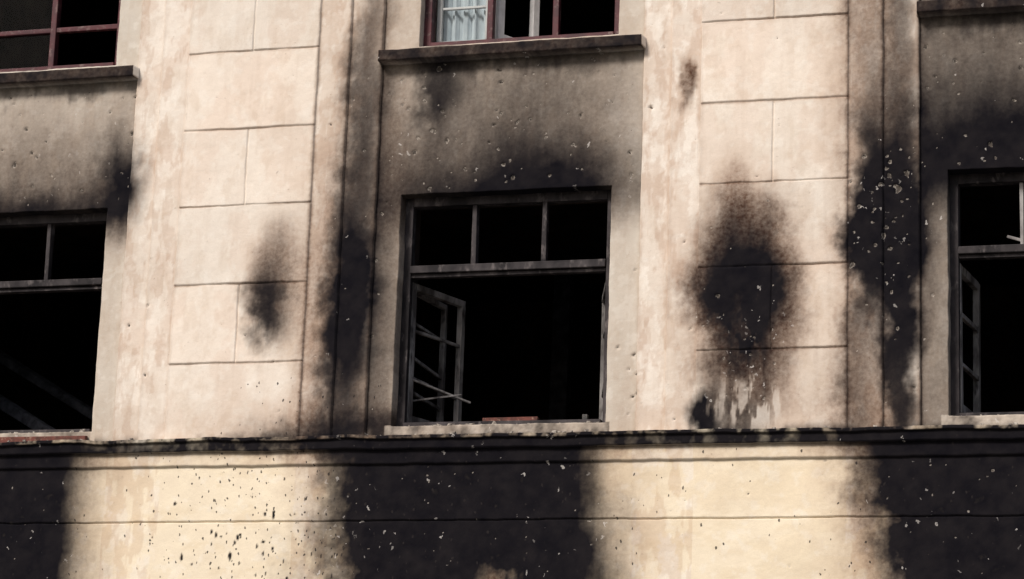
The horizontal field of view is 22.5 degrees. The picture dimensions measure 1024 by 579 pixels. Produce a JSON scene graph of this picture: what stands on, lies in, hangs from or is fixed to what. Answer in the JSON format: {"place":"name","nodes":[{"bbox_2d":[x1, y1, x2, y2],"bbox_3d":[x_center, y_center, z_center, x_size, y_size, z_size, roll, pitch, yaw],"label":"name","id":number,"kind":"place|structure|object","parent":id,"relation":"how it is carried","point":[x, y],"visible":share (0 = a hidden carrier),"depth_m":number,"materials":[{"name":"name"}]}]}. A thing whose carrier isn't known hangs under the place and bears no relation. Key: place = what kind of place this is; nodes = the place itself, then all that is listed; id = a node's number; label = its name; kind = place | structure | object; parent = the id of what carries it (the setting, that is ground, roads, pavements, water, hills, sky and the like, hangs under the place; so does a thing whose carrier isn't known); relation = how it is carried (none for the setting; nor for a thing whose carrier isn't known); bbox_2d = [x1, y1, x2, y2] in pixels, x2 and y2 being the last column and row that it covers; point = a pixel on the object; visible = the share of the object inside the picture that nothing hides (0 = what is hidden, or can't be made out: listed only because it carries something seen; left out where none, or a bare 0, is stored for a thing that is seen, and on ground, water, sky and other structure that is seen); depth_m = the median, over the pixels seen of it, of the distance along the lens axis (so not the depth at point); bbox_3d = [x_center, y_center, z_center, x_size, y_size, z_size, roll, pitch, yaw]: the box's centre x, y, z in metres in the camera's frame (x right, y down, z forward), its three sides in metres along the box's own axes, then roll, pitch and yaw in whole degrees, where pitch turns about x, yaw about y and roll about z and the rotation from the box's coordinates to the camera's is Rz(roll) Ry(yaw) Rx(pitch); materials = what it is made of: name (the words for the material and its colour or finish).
{"place":"outdoors","nodes":[
{"label":"outdoors","id":0,"kind":"place"},
{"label":"pavement","id":1,"kind":"structure","parent":0,"visible":0},
{"bbox_2d":[0,0,1023,578],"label":"facade wall","id":2,"kind":"structure","parent":1,"relation":"on","point":[248,176],"depth_m":14.38,"materials":[{"name":"paint"}]},
{"bbox_2d":[0,213,106,433],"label":"charred window frame","id":3,"kind":"object","parent":2,"relation":"on","point":[47,284],"visible":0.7,"depth_m":15.44,"materials":[{"name":"grey wood"}]},
{"bbox_2d":[0,0,120,71],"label":"maroon window frame","id":4,"kind":"object","parent":2,"relation":"attached to","point":[54,31],"visible":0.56,"depth_m":15.76,"materials":[{"name":"paint"}]},
{"bbox_2d":[0,417,538,442],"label":"scorched board","id":5,"kind":"object","parent":2,"relation":"on","point":[19,439],"visible":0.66,"depth_m":14.99,"materials":[{"name":"red wood"}]},
{"bbox_2d":[396,190,611,425],"bbox_3d":[-0.028,0.119,14.573,1.264,1.369,0.100,-2,-14,16],"label":"charred window frame","id":6,"kind":"object","parent":2,"relation":"on","point":[476,269],"visible":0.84,"depth_m":14.64,"materials":[{"name":"grey wood"}]},
{"bbox_2d":[407,281,605,422],"bbox_3d":[0.039,0.400,14.784,1.212,0.824,0.529,-2,-14,16],"label":"open window sash","id":7,"kind":"object","parent":6,"relation":"attached to","point":[430,296],"visible":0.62,"depth_m":15.01,"materials":[{"name":"grey wood"}]},
{"bbox_2d":[7,414,1017,441],"bbox_3d":[-0.073,0.764,14.272,7.395,0.096,0.193,-2,-14,16],"label":"rubble on ledge","id":8,"kind":"object","parent":2,"relation":"on","point":[448,424],"visible":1,"depth_m":14.26,"materials":[{"name":"grey concrete"}]},
{"bbox_2d":[423,0,619,46],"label":"maroon window frame","id":9,"kind":"object","parent":2,"relation":"attached to","point":[429,23],"visible":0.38,"depth_m":14.95,"materials":[{"name":"paint"}]},
{"bbox_2d":[442,0,485,41],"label":"curtain","id":10,"kind":"object","parent":9,"relation":"hanging from","point":[459,25],"depth_m":15.16,"materials":[{"name":"fabric"}]},
{"bbox_2d":[436,0,539,41],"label":"white window sash","id":11,"kind":"object","parent":9,"relation":"attached to","point":[534,18],"depth_m":15.13,"materials":[{"name":"paint"}]},
{"bbox_2d":[949,172,1023,415],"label":"charred window frame","id":12,"kind":"object","parent":2,"relation":"on","point":[958,253],"visible":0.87,"depth_m":13.87,"materials":[{"name":"grey wood"}]},
{"bbox_2d":[960,183,1023,412],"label":"open window sash","id":13,"kind":"object","parent":12,"relation":"attached to","point":[969,280],"visible":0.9,"depth_m":14.16,"materials":[{"name":"grey wood"}]},
{"label":"ground","id":14,"kind":"structure","parent":0,"visible":0},
{"bbox_2d":[0,0,1023,429],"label":"interior rooms","id":15,"kind":"object","parent":14,"relation":"on","point":[52,338],"visible":0.04,"depth_m":18.60,"materials":[{"name":"black"}]},
{"bbox_2d":[0,275,573,429],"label":"fallen beam","id":16,"kind":"structure","parent":15,"relation":"on","point":[561,361],"depth_m":17.78,"materials":[{"name":"black wood"}]}
]}

